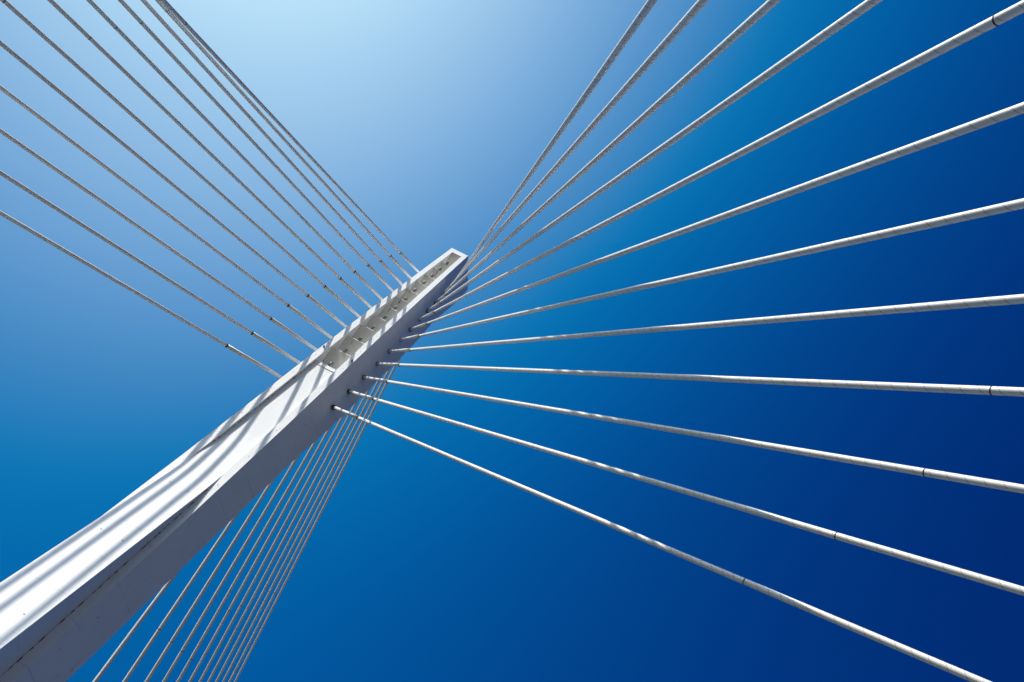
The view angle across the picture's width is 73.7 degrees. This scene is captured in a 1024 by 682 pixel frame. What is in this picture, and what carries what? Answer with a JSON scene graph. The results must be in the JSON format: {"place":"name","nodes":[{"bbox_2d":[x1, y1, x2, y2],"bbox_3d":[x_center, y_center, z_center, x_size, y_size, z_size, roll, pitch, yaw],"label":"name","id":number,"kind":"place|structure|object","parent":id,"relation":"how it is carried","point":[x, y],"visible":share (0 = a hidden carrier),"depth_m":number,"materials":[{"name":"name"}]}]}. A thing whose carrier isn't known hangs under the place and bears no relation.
{"place":"outdoors","nodes":[
{"label":"outdoors","id":0,"kind":"place"},
{"bbox_2d":[0,0,1023,681],"label":"sky","id":1,"kind":"structure","parent":0,"point":[420,564],"materials":[{"name":"blue"}]},
{"label":"ground","id":2,"kind":"structure","parent":0,"visible":0},
{"bbox_2d":[0,248,467,681],"bbox_3d":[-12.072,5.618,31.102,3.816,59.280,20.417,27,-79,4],"label":"bridge pylon","id":3,"kind":"object","parent":2,"relation":"on","point":[70,606],"visible":1,"depth_m":25.83,"materials":[{"name":"white paint"}]},
{"bbox_2d":[92,571,179,681],"bbox_3d":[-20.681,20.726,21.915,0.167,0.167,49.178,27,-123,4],"label":"stay cable","id":4,"kind":"object","parent":3,"relation":"attached to","point":[130,634],"visible":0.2,"depth_m":28.39,"materials":[{"name":"white metal"}]},
{"bbox_2d":[0,210,282,378],"bbox_3d":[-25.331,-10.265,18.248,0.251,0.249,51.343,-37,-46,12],"label":"stay cable","id":5,"kind":"object","parent":3,"relation":"attached to","point":[100,271],"visible":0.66,"depth_m":29.31,"materials":[{"name":"paint"}]},
{"bbox_2d":[0,170,300,363],"bbox_3d":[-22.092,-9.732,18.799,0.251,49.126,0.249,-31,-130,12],"label":"stay cable","id":6,"kind":"object","parent":3,"relation":"attached to","point":[89,229],"visible":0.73,"depth_m":28.98,"materials":[{"name":"paint"}]},
{"bbox_2d":[0,128,317,350],"bbox_3d":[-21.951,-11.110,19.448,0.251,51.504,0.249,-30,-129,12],"label":"stay cable","id":7,"kind":"object","parent":3,"relation":"attached to","point":[85,189],"visible":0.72,"depth_m":29.52,"materials":[{"name":"paint"}]},
{"bbox_2d":[0,85,332,338],"bbox_3d":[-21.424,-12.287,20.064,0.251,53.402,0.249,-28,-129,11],"label":"stay cable","id":8,"kind":"object","parent":3,"relation":"attached to","point":[85,151],"visible":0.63,"depth_m":29.85,"materials":[{"name":"paint"}]},
{"bbox_2d":[0,40,346,327],"bbox_3d":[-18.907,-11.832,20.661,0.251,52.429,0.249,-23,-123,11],"label":"stay cable","id":9,"kind":"object","parent":3,"relation":"attached to","point":[91,117],"visible":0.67,"depth_m":28.92,"materials":[{"name":"paint"}]},
{"bbox_2d":[0,0,359,317],"bbox_3d":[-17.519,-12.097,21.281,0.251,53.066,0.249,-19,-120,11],"label":"stay cable","id":10,"kind":"object","parent":3,"relation":"attached to","point":[13,9],"visible":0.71,"depth_m":28.39,"materials":[{"name":"paint"}]},
{"bbox_2d":[122,511,240,681],"bbox_3d":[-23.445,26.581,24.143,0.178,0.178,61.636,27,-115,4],"label":"stay cable","id":11,"kind":"object","parent":3,"relation":"attached to","point":[171,611],"visible":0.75,"depth_m":31.77,"materials":[{"name":"white metal"}]},
{"bbox_2d":[47,0,371,308],"bbox_3d":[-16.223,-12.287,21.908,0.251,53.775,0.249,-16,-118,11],"label":"stay cable","id":12,"kind":"object","parent":3,"relation":"attached to","point":[70,19],"visible":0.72,"depth_m":29.18,"materials":[{"name":"paint"}]},
{"bbox_2d":[144,478,275,681],"bbox_3d":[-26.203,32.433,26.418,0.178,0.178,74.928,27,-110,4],"label":"stay cable","id":13,"kind":"object","parent":3,"relation":"attached to","point":[163,654],"visible":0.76,"depth_m":34.49,"materials":[{"name":"white metal"}]},
{"bbox_2d":[162,456,298,681],"bbox_3d":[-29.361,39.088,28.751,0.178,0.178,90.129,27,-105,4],"label":"stay cable","id":14,"kind":"object","parent":3,"relation":"attached to","point":[227,574],"visible":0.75,"depth_m":36.90,"materials":[{"name":"white metal"}]},
{"bbox_2d":[86,0,382,299],"bbox_3d":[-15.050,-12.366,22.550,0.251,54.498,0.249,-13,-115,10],"label":"stay cable","id":15,"kind":"object","parent":3,"relation":"attached to","point":[92,3],"visible":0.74,"depth_m":29.77,"materials":[{"name":"paint"}]},
{"bbox_2d":[176,438,318,681],"bbox_3d":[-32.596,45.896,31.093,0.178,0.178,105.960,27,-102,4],"label":"stay cable","id":16,"kind":"object","parent":3,"relation":"attached to","point":[243,566],"visible":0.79,"depth_m":39.05,"materials":[{"name":"white metal"}]},
{"bbox_2d":[118,0,393,291],"bbox_3d":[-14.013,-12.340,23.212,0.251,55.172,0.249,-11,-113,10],"label":"stay cable","id":17,"kind":"object","parent":3,"relation":"attached to","point":[184,68],"visible":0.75,"depth_m":30.27,"materials":[{"name":"paint"}]},
{"bbox_2d":[188,427,331,681],"bbox_3d":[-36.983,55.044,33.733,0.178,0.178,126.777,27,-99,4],"label":"stay cable","id":18,"kind":"object","parent":3,"relation":"attached to","point":[257,558],"visible":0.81,"depth_m":40.96,"materials":[{"name":"white metal"}]},
{"bbox_2d":[141,0,402,284],"bbox_3d":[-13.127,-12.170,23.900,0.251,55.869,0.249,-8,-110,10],"label":"stay cable","id":19,"kind":"object","parent":3,"relation":"attached to","point":[200,62],"visible":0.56,"depth_m":30.55,"materials":[{"name":"paint"}]},
{"bbox_2d":[199,414,344,681],"bbox_3d":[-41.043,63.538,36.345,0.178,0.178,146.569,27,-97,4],"label":"stay cable","id":20,"kind":"object","parent":3,"relation":"attached to","point":[270,551],"visible":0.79,"depth_m":42.84,"materials":[{"name":"white metal"}]},
{"bbox_2d":[207,400,358,681],"bbox_3d":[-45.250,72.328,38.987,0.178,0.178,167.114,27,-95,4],"label":"stay cable","id":21,"kind":"object","parent":3,"relation":"attached to","point":[279,548],"visible":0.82,"depth_m":44.58,"materials":[{"name":"white metal"}]},
{"bbox_2d":[155,0,411,278],"bbox_3d":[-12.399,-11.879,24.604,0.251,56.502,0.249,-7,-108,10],"label":"stay cable","id":22,"kind":"object","parent":3,"relation":"attached to","point":[213,61],"visible":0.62,"depth_m":30.64,"materials":[{"name":"paint"}]},
{"bbox_2d":[161,0,419,272],"bbox_3d":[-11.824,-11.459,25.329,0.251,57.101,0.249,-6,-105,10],"label":"stay cable","id":23,"kind":"object","parent":3,"relation":"attached to","point":[218,59],"visible":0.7,"depth_m":30.39,"materials":[{"name":"paint"}]},
{"bbox_2d":[215,388,370,681],"bbox_3d":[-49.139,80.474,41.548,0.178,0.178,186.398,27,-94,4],"label":"stay cable","id":24,"kind":"object","parent":3,"relation":"attached to","point":[287,545],"visible":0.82,"depth_m":46.32,"materials":[{"name":"white metal"}]},
{"bbox_2d":[222,377,381,681],"bbox_3d":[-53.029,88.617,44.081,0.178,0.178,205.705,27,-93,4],"label":"stay cable","id":25,"kind":"object","parent":3,"relation":"attached to","point":[298,536],"visible":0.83,"depth_m":47.99,"materials":[{"name":"white metal"}]},
{"bbox_2d":[228,367,391,681],"bbox_3d":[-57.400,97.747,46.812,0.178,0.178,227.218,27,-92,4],"label":"stay cable","id":26,"kind":"object","parent":3,"relation":"attached to","point":[305,533],"visible":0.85,"depth_m":49.65,"materials":[{"name":"white metal"}]},
{"bbox_2d":[234,358,400,681],"bbox_3d":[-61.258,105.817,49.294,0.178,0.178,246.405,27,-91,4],"label":"stay cable","id":27,"kind":"object","parent":3,"relation":"attached to","point":[310,533],"visible":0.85,"depth_m":51.19,"materials":[{"name":"white metal"}]},
{"bbox_2d":[454,0,657,284],"bbox_3d":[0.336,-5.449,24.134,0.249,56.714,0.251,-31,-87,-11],"label":"stay cable","id":28,"kind":"object","parent":3,"relation":"attached to","point":[647,7],"visible":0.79,"depth_m":16.59,"materials":[{"name":"paint"}]},
{"bbox_2d":[442,0,708,294],"bbox_3d":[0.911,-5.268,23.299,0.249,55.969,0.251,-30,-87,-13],"label":"stay cable","id":29,"kind":"object","parent":3,"relation":"attached to","point":[684,21],"visible":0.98,"depth_m":16.58,"materials":[{"name":"paint"}]},
{"bbox_2d":[434,0,780,304],"bbox_3d":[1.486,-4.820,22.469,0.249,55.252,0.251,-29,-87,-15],"label":"stay cable","id":30,"kind":"object","parent":3,"relation":"attached to","point":[767,6],"visible":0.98,"depth_m":15.69,"materials":[{"name":"paint"}]},
{"bbox_2d":[426,0,882,312],"bbox_3d":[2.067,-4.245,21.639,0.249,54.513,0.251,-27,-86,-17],"label":"stay cable","id":31,"kind":"object","parent":3,"relation":"attached to","point":[865,6],"visible":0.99,"depth_m":14.32,"materials":[{"name":"paint"}]},
{"bbox_2d":[331,404,990,681],"bbox_3d":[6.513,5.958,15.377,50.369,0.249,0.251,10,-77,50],"label":"stay cable","id":32,"kind":"object","parent":3,"relation":"attached to","point":[930,660],"visible":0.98,"depth_m":16.83,"materials":[{"name":"paint"}]},
{"bbox_2d":[347,389,1023,595],"bbox_3d":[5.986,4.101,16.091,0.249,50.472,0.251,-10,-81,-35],"label":"stay cable","id":33,"kind":"object","parent":3,"relation":"attached to","point":[974,576],"visible":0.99,"depth_m":16.05,"materials":[{"name":"paint"}]},
{"bbox_2d":[362,375,1023,493],"bbox_3d":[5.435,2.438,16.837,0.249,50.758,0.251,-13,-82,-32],"label":"stay cable","id":34,"kind":"object","parent":3,"relation":"attached to","point":[976,481],"visible":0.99,"depth_m":15.78,"materials":[{"name":"paint"}]},
{"bbox_2d":[376,362,1023,396],"bbox_3d":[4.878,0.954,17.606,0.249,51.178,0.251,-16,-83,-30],"label":"stay cable","id":35,"kind":"object","parent":3,"relation":"attached to","point":[978,390],"visible":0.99,"depth_m":15.39,"materials":[{"name":"paint"}]},
{"bbox_2d":[388,294,1023,353],"bbox_3d":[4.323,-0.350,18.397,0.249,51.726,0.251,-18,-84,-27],"label":"stay cable","id":36,"kind":"object","parent":3,"relation":"attached to","point":[970,303],"visible":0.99,"depth_m":14.91,"materials":[{"name":"paint"}]},
{"bbox_2d":[399,198,1023,341],"bbox_3d":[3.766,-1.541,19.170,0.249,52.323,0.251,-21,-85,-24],"label":"stay cable","id":37,"kind":"object","parent":3,"relation":"attached to","point":[1014,205],"visible":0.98,"depth_m":14.26,"materials":[{"name":"paint"}]},
{"bbox_2d":[409,102,1023,331],"bbox_3d":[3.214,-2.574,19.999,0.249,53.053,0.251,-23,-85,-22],"label":"stay cable","id":38,"kind":"object","parent":3,"relation":"attached to","point":[986,121],"visible":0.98,"depth_m":13.51,"materials":[{"name":"paint"}]},
{"bbox_2d":[418,0,1023,321],"bbox_3d":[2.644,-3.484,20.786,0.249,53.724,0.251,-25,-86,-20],"label":"stay cable","id":39,"kind":"object","parent":3,"relation":"attached to","point":[997,19],"visible":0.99,"depth_m":12.56,"materials":[{"name":"paint"}]}
]}

